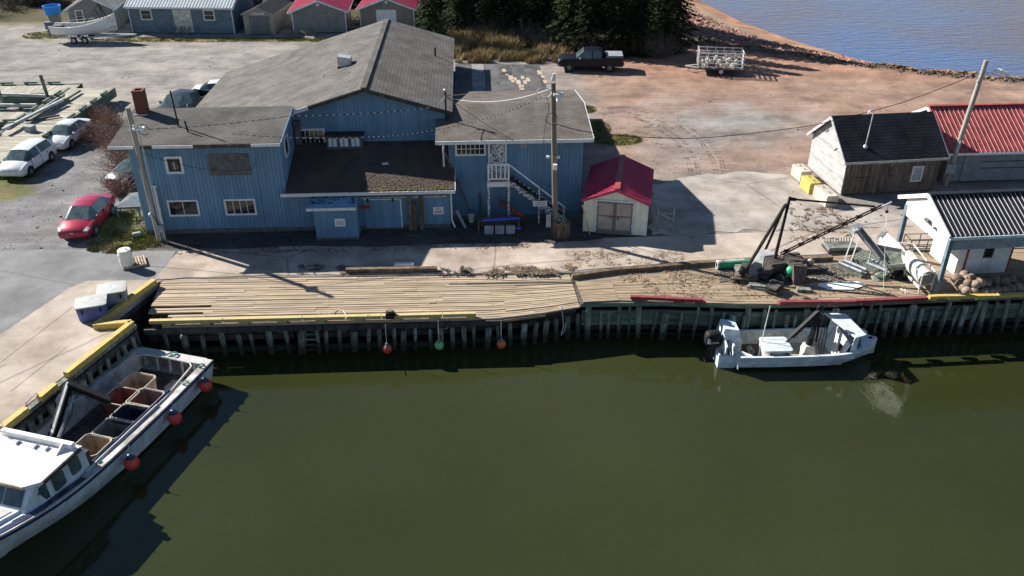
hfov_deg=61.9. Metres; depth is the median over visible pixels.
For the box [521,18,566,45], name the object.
bare thicket
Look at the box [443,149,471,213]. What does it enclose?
slanted pole
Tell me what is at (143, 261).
pallet
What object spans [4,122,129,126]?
overhead wire
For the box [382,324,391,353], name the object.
fender buoy
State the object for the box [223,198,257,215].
window
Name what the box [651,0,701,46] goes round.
spruce tree
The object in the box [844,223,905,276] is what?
mussel hopper
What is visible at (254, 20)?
door
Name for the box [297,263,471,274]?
bark litter
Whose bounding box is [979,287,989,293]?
net float
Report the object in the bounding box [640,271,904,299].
straw litter
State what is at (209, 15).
window
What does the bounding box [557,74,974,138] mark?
overhead wire
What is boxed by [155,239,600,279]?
concrete apron
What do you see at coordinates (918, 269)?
drum grader
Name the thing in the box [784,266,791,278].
green drum
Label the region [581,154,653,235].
garden shed
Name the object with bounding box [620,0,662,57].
spruce tree
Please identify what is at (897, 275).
net heap
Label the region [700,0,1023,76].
sea
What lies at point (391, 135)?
overhead wire
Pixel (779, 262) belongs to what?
timber bundle
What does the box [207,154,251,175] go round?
boarded window
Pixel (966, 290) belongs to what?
net float
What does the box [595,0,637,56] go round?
spruce tree
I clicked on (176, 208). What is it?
window
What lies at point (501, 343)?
fender buoy
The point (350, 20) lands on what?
lobster trap
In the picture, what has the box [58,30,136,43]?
trailer
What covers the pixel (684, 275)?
straw litter
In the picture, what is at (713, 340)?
outboard motor
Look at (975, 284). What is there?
net float
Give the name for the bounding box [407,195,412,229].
plank
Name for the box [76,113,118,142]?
red shrub
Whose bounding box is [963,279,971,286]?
net float
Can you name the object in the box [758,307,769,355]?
pole
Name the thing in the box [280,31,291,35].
lobster trap
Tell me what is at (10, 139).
stored dock
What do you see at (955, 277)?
net float
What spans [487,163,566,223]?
outside stairs
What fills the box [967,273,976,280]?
net float
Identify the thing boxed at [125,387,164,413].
fish tub
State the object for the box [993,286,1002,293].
net float
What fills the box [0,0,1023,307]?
ground
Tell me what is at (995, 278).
net float
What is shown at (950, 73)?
sod bank
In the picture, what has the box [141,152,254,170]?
overhead wire
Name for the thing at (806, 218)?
mud clods
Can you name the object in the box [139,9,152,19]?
window
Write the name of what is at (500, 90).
overhead wire
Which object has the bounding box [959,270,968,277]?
net float
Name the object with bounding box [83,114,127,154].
red shrub
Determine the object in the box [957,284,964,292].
net float
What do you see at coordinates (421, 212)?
plank
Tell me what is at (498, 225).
hose crate
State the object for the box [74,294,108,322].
lidded tub
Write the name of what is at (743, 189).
old slab
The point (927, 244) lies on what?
wire crate
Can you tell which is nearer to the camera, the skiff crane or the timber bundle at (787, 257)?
the skiff crane
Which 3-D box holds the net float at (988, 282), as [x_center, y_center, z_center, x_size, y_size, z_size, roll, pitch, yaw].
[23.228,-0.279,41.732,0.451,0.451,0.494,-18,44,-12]
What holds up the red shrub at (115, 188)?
on the ground at (708, 108)
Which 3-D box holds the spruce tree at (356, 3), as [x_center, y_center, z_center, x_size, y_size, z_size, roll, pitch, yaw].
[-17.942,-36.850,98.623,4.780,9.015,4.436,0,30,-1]
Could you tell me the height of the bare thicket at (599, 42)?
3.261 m
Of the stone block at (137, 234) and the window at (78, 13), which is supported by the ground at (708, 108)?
the stone block at (137, 234)
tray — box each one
[835,259,869,277]
[849,250,882,269]
[863,258,894,277]
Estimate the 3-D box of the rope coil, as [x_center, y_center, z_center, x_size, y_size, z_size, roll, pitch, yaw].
[-15.423,3.015,38.774,0.451,0.095,0.447,18,34,29]
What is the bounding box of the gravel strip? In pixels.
[719,263,852,282]
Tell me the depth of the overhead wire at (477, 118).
47.51 m
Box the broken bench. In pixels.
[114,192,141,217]
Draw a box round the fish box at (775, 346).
[758,337,792,355]
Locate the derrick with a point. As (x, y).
(774, 225)
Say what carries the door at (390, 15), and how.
in the shed at (375, 11)
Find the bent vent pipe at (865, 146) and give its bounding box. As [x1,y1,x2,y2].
[863,110,873,147]
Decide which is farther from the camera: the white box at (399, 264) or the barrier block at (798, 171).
the barrier block at (798, 171)
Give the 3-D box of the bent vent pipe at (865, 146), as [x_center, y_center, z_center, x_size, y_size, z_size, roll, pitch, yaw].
[21.233,-9.505,50.928,0.491,2.364,0.315,-4,30,-7]
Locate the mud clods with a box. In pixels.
[788,203,853,239]
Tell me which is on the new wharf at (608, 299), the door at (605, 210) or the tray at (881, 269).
the tray at (881, 269)
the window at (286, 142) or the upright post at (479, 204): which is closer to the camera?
the window at (286, 142)
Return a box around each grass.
[22,31,642,253]
[445,21,518,50]
[452,35,571,63]
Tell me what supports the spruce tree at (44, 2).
on the ground at (708, 108)
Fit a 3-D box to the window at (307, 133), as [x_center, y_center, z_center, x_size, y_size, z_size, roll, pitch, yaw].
[-11.604,-8.758,49.604,1.507,1.066,0.070,-1,30,-3]
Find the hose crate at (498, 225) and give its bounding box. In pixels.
[478,217,520,233]
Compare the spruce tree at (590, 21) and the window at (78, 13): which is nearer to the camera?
the spruce tree at (590, 21)
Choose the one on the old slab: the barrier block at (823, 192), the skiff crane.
the barrier block at (823, 192)
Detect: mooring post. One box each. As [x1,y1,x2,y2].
[0,91,4,102]
[39,74,48,97]
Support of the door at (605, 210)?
in the garden shed at (617, 196)
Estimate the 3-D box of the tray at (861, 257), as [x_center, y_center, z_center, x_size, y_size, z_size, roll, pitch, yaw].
[18.669,-1.391,44.505,1.274,0.255,1.724,-23,37,-34]
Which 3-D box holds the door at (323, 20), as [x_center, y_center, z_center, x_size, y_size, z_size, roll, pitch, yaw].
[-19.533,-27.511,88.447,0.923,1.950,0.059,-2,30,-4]
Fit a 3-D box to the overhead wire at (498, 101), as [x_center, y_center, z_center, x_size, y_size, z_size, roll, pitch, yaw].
[-0.846,-10.458,45.821,7.280,1.901,0.033,22,36,33]
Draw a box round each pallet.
[122,255,147,270]
[821,237,858,253]
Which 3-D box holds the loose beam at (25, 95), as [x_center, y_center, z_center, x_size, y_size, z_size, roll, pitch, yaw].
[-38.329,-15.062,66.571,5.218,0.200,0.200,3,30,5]
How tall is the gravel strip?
0.054 m
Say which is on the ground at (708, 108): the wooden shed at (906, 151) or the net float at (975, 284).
the wooden shed at (906, 151)
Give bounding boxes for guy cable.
[540,95,549,197]
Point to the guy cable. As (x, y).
(543, 149)
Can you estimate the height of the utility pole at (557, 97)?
9.353 m
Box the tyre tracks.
[601,106,726,175]
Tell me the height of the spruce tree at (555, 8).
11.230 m
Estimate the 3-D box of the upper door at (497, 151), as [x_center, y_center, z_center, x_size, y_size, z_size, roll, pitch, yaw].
[-0.818,-7.358,48.040,0.841,1.940,0.058,-1,30,-3]
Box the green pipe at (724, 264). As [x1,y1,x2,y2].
[715,258,748,268]
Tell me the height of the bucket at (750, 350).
0.330 m
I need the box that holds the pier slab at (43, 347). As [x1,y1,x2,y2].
[0,280,158,423]
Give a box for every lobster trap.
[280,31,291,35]
[284,18,290,24]
[299,30,310,35]
[348,16,354,22]
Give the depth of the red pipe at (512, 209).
48.50 m
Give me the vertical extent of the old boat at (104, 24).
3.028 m
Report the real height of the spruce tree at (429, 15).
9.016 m
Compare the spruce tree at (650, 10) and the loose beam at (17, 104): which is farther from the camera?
the spruce tree at (650, 10)
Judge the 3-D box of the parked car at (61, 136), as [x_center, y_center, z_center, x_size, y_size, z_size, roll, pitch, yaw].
[-31.344,-10.965,60.130,2.140,1.495,4.590,0,30,1]
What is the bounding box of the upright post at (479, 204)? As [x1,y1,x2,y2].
[479,193,480,216]
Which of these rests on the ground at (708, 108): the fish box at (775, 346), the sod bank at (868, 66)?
the sod bank at (868, 66)
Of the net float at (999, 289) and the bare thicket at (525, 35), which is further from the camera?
the bare thicket at (525, 35)
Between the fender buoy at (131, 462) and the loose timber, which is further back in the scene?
the loose timber
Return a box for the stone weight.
[806,259,813,265]
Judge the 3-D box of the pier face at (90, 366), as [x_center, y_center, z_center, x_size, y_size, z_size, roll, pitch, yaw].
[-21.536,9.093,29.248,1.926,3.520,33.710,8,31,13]
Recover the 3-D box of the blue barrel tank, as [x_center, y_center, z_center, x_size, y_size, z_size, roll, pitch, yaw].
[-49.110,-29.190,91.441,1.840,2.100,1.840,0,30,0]
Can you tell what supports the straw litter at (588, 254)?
on the concrete yard at (706, 247)
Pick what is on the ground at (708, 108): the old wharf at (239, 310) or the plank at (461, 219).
the plank at (461, 219)
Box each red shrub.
[74,100,110,122]
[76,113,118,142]
[82,134,128,178]
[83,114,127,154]
[84,100,130,131]
[88,166,135,198]
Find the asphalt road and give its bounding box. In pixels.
[0,248,175,333]
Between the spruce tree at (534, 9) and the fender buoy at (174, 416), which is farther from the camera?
the spruce tree at (534, 9)
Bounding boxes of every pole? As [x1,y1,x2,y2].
[125,107,166,241]
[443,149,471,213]
[536,73,563,226]
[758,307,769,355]
[942,60,1009,185]
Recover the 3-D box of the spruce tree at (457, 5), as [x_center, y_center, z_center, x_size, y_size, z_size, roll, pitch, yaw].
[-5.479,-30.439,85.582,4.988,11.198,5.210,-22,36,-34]
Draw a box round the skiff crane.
[785,305,827,354]
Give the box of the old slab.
[647,171,917,235]
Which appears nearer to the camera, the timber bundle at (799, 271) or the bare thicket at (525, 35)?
the timber bundle at (799, 271)
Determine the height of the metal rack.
1.122 m
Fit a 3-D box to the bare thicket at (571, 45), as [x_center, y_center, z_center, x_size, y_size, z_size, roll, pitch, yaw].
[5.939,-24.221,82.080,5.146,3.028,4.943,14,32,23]
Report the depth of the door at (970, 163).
53.63 m
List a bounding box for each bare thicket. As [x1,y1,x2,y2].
[0,0,33,10]
[14,0,46,5]
[37,0,74,7]
[447,5,486,30]
[471,13,513,34]
[507,15,546,41]
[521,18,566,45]
[554,27,591,52]
[577,27,628,50]
[614,32,659,54]
[636,25,683,60]
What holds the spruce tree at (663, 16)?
on the ground at (708, 108)
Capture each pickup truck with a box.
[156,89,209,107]
[557,46,624,72]
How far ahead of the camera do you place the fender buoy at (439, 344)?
40.39 m
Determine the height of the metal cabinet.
0.750 m
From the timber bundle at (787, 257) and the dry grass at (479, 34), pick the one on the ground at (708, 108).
the dry grass at (479, 34)
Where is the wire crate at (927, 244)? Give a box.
[902,233,932,252]
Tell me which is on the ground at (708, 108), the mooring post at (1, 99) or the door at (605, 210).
the mooring post at (1, 99)
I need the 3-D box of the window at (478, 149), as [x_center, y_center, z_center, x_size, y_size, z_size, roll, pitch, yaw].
[-2.325,-7.785,47.723,1.710,0.819,0.070,-1,30,-3]
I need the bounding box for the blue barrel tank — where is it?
[42,4,61,24]
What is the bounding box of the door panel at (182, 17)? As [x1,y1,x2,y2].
[172,9,193,31]
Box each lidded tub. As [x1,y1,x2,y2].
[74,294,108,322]
[96,280,127,306]
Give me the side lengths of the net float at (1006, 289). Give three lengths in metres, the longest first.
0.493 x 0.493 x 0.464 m
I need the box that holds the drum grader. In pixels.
[898,242,935,293]
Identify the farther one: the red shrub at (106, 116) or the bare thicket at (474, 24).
the bare thicket at (474, 24)
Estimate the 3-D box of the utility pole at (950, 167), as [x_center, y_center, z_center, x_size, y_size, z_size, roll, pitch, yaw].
[28.072,-9.812,51.973,2.303,7.980,0.846,0,30,0]
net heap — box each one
[769,272,790,284]
[870,270,888,281]
[890,270,912,280]
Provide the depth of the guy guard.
46.87 m
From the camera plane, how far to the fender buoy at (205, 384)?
37.48 m
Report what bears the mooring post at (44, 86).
on the ground at (708, 108)
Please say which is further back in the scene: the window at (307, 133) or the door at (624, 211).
the window at (307, 133)
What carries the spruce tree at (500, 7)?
on the ground at (708, 108)
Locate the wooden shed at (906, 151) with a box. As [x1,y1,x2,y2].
[807,111,949,194]
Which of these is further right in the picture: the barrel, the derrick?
the derrick
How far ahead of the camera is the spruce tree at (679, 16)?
89.48 m
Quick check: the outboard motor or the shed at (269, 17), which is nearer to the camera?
the outboard motor
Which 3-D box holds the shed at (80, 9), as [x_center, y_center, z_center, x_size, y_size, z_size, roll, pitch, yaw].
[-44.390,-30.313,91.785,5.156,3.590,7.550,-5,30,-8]
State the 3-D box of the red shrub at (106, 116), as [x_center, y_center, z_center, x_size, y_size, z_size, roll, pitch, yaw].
[-29.250,-12.335,61.889,4.307,2.174,4.426,12,32,20]
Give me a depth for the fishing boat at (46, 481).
31.95 m
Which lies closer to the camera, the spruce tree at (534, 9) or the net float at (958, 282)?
the net float at (958, 282)
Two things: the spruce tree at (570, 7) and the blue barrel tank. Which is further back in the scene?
the blue barrel tank
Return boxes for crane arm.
[47,380,113,438]
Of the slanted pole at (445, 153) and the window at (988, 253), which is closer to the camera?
the window at (988, 253)
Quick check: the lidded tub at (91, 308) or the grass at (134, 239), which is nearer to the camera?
the lidded tub at (91, 308)
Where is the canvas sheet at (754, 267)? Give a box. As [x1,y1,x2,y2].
[749,261,761,277]
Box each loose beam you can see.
[0,103,36,106]
[1,93,52,97]
[1,99,63,130]
[10,94,64,128]
[26,114,59,121]
[31,90,80,120]
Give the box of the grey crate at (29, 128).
[23,124,36,132]
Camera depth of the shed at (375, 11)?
89.16 m
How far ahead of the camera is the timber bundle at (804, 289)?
41.93 m
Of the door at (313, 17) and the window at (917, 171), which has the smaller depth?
the window at (917, 171)
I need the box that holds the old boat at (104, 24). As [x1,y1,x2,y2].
[44,4,116,35]
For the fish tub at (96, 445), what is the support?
on the fishing boat at (46, 481)
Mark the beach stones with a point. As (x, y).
(728, 35)
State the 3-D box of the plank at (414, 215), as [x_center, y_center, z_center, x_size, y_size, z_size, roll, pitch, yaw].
[-5.453,-4.045,47.761,0.206,1.708,0.220,0,30,0]
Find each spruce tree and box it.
[20,0,49,5]
[351,0,361,7]
[412,0,449,34]
[418,0,453,21]
[437,0,481,35]
[456,0,483,21]
[471,0,503,29]
[489,0,542,38]
[495,0,508,17]
[508,0,554,23]
[520,0,557,37]
[540,0,559,18]
[543,0,597,51]
[544,0,566,20]
[565,0,604,52]
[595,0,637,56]
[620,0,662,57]
[635,0,658,21]
[646,1,693,28]
[647,0,687,54]
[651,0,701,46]
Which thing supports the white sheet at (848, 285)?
on the new wharf at (608, 299)
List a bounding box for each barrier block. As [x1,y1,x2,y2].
[791,163,811,181]
[799,175,820,193]
[812,184,838,206]
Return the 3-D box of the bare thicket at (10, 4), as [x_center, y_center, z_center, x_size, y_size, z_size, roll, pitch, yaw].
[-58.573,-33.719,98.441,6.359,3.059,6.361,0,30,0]
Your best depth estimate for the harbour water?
34.09 m
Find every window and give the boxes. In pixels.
[74,10,84,21]
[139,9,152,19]
[163,156,184,173]
[166,200,200,216]
[202,10,215,20]
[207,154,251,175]
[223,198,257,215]
[283,133,289,157]
[301,128,325,142]
[455,144,485,155]
[909,166,924,181]
[983,248,994,257]
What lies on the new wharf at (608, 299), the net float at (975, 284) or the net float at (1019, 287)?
the net float at (1019, 287)
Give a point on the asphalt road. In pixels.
(31, 281)
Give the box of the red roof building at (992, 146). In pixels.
[912,102,1023,181]
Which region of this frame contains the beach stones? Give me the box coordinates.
[680,3,908,66]
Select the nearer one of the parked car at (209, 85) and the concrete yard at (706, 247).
the concrete yard at (706, 247)
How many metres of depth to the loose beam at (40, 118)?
61.72 m
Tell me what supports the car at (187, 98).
on the ground at (708, 108)
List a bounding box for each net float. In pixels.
[950,273,962,282]
[954,279,963,287]
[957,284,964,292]
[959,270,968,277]
[961,286,970,293]
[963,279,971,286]
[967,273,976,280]
[970,280,980,288]
[971,288,979,293]
[976,278,986,287]
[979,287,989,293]
[984,277,991,286]
[988,287,995,293]
[990,274,1000,283]
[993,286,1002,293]
[1000,276,1010,284]
[1001,286,1010,292]
[1007,274,1015,282]
[1008,285,1016,291]
[1013,283,1023,291]
[1016,276,1023,282]
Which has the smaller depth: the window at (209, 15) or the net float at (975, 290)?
the net float at (975, 290)
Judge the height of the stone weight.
0.400 m
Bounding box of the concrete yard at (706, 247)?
[567,226,932,270]
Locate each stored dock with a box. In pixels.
[0,81,82,104]
[0,87,116,163]
[0,107,31,130]
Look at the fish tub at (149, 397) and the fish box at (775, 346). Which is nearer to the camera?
the fish tub at (149, 397)
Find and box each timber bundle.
[730,276,758,282]
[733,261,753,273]
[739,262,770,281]
[747,282,766,290]
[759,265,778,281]
[763,255,785,274]
[765,279,783,295]
[782,252,804,266]
[788,260,807,284]
[796,287,810,292]
[807,266,828,274]
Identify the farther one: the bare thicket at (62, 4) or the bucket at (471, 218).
the bare thicket at (62, 4)
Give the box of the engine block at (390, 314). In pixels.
[386,309,395,318]
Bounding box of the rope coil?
[166,352,178,356]
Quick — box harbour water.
[0,299,1023,575]
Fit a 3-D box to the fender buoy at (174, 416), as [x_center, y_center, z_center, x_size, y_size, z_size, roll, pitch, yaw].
[-14.115,5.230,35.594,0.600,1.043,0.600,0,30,0]
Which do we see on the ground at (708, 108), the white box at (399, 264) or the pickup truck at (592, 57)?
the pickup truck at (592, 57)
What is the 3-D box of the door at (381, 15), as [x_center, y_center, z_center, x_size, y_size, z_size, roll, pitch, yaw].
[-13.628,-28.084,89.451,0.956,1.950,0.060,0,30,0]
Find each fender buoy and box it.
[123,446,139,469]
[167,404,181,424]
[198,370,212,391]
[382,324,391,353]
[434,325,443,349]
[497,338,505,348]
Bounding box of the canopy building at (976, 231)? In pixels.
[896,188,1023,293]
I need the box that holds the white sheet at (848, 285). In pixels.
[817,281,864,289]
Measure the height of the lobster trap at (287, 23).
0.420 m
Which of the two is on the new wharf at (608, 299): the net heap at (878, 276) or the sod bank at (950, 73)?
the net heap at (878, 276)
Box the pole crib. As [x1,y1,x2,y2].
[551,220,569,238]
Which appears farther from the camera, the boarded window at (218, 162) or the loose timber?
the boarded window at (218, 162)
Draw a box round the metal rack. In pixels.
[656,206,674,231]
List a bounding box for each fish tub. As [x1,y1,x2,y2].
[75,433,112,460]
[91,417,133,440]
[101,386,140,416]
[110,402,149,428]
[117,371,156,390]
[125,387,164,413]
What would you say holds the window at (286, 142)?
in the blue building at (345, 185)
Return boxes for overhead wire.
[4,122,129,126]
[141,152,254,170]
[144,96,444,129]
[229,93,548,138]
[446,82,551,95]
[446,96,511,139]
[448,88,550,101]
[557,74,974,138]
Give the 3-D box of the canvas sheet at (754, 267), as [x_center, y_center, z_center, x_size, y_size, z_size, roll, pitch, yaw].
[12.247,-0.843,42.854,0.850,0.960,0.360,-12,32,-20]
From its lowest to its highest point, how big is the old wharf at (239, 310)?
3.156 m
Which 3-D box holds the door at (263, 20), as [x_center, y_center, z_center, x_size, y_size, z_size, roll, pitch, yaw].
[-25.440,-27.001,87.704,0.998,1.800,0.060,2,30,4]
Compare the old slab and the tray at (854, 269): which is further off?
the old slab
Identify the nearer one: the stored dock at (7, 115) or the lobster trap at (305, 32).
the stored dock at (7, 115)
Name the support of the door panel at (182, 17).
in the shed at (185, 16)
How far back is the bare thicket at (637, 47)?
80.53 m
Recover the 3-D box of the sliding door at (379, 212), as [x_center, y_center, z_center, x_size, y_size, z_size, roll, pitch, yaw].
[-7.303,-4.201,47.696,2.277,1.834,0.095,-1,30,-3]
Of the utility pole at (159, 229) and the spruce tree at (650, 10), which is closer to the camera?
the utility pole at (159, 229)
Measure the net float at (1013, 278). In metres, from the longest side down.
0.475 x 0.455 x 0.455 m
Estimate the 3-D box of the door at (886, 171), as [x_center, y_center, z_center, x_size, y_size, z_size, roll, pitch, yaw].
[22.765,-6.811,51.984,0.700,2.080,0.040,-4,30,-7]
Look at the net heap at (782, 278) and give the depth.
42.71 m
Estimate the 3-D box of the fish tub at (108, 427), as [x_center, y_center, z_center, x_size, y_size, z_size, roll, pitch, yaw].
[-16.002,5.970,34.413,1.280,0.888,1.180,8,31,14]
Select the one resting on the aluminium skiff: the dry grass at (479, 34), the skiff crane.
the skiff crane
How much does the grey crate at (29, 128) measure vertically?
0.430 m
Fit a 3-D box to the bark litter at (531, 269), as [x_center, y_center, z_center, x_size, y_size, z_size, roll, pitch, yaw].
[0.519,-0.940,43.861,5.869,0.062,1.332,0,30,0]
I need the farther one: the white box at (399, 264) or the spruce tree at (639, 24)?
the spruce tree at (639, 24)
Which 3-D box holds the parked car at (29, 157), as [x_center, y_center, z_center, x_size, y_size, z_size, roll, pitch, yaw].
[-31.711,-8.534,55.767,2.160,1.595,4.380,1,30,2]
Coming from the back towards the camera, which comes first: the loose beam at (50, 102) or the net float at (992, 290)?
the loose beam at (50, 102)
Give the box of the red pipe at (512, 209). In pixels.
[499,199,524,217]
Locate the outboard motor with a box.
[704,330,721,360]
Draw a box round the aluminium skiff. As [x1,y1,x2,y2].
[713,313,877,369]
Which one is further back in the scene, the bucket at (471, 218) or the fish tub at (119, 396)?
the bucket at (471, 218)
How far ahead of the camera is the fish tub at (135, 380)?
37.41 m
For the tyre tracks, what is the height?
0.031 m
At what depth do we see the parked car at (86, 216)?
47.31 m
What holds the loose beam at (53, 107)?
on the stored dock at (10, 139)
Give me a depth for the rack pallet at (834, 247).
45.75 m
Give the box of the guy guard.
[576,177,589,233]
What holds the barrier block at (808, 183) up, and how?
on the ground at (708, 108)
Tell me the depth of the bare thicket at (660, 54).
80.05 m
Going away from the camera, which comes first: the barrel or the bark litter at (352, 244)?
the barrel
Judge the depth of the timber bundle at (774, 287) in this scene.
41.76 m
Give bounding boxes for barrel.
[117,247,133,266]
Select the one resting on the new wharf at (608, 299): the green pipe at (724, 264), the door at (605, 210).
the green pipe at (724, 264)
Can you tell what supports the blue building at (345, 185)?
on the ground at (708, 108)
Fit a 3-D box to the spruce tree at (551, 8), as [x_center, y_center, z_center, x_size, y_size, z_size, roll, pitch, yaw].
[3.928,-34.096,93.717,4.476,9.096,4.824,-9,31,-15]
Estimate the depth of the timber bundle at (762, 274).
42.92 m
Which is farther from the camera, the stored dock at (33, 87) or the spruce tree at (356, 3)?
the spruce tree at (356, 3)
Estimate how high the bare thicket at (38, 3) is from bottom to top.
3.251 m
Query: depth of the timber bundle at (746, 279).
42.75 m
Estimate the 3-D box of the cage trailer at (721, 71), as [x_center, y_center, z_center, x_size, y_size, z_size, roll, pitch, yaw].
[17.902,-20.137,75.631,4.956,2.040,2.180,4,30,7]
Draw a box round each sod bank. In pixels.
[695,37,1013,82]
[697,36,1023,81]
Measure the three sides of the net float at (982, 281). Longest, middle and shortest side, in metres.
0.536 x 0.536 x 0.511 m
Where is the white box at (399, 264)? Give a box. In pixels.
[394,262,413,266]
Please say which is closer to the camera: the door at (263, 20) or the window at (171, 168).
the window at (171, 168)
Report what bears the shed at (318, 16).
on the ground at (708, 108)
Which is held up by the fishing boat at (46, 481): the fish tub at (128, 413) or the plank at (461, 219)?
the fish tub at (128, 413)
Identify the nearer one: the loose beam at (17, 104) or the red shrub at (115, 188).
the red shrub at (115, 188)
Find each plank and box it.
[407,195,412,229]
[412,201,416,229]
[418,196,424,229]
[456,210,466,227]
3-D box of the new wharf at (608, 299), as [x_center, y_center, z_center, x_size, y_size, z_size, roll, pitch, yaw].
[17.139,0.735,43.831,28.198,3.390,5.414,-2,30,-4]
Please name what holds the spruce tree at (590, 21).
on the ground at (708, 108)
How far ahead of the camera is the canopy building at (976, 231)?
41.50 m
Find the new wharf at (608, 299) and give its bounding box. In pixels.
[571,249,1023,340]
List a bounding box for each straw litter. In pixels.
[567,250,683,265]
[621,268,738,282]
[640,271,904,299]
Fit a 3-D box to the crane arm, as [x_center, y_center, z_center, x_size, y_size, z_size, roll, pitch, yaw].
[-17.681,5.266,34.276,2.395,2.287,2.472,8,31,14]
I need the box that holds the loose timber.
[345,266,436,272]
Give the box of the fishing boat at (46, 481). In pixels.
[0,347,213,557]
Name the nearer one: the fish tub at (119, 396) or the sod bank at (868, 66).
the fish tub at (119, 396)
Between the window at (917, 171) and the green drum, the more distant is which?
the window at (917, 171)
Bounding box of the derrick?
[736,196,891,286]
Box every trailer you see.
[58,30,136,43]
[685,46,744,74]
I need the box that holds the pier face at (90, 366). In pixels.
[0,279,159,431]
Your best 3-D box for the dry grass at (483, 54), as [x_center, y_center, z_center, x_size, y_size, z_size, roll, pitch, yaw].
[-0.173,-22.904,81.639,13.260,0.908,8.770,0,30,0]
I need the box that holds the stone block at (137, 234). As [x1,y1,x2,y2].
[132,231,140,236]
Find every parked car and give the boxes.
[0,138,56,176]
[47,118,91,149]
[57,193,115,238]
[105,157,136,188]
[192,79,219,89]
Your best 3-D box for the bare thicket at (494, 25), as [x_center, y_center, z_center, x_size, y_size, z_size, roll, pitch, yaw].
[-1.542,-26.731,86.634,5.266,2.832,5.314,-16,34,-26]
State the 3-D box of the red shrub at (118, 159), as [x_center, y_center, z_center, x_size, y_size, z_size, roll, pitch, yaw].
[-25.131,-8.633,55.047,4.721,2.478,4.669,0,30,0]
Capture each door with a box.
[249,16,260,33]
[258,16,269,33]
[309,13,319,31]
[318,13,328,31]
[360,198,402,227]
[377,11,385,21]
[386,11,395,21]
[490,144,504,173]
[596,201,614,231]
[614,202,632,232]
[877,163,893,191]
[888,162,904,191]
[959,155,979,180]
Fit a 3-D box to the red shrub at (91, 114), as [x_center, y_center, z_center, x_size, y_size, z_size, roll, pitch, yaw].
[-31.549,-13.301,64.411,2.823,1.634,2.585,25,38,36]
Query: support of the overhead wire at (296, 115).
attached to the utility pole at (159, 229)
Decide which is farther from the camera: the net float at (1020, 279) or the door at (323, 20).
the door at (323, 20)
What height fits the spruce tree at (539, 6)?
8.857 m
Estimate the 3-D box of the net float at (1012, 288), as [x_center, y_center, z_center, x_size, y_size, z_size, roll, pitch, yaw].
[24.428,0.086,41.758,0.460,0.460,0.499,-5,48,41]
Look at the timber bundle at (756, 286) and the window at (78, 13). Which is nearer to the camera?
the timber bundle at (756, 286)
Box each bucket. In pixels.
[468,214,474,222]
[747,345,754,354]
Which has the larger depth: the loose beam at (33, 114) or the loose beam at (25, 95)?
the loose beam at (25, 95)
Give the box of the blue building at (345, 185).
[107,19,593,240]
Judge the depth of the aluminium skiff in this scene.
40.37 m
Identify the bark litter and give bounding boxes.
[175,233,530,254]
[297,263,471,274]
[466,263,577,275]
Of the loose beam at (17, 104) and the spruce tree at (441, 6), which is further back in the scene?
the spruce tree at (441, 6)
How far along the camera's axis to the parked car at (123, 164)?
53.08 m
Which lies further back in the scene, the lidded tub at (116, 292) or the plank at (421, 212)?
the plank at (421, 212)
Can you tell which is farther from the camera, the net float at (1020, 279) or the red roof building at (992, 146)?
the red roof building at (992, 146)
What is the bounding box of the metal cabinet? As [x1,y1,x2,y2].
[753,249,773,265]
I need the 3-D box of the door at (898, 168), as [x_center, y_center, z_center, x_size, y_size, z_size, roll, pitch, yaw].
[23.479,-6.857,52.066,0.700,2.080,0.040,-4,30,-7]
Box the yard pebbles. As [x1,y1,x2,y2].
[3,50,966,248]
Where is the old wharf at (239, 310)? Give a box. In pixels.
[135,274,579,355]
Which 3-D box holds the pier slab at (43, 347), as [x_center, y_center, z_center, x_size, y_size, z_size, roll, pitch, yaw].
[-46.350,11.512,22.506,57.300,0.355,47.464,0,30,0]
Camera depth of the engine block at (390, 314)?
40.28 m
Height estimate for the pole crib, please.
1.059 m
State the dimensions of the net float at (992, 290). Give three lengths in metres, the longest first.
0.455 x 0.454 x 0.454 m
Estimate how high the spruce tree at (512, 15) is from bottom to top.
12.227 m

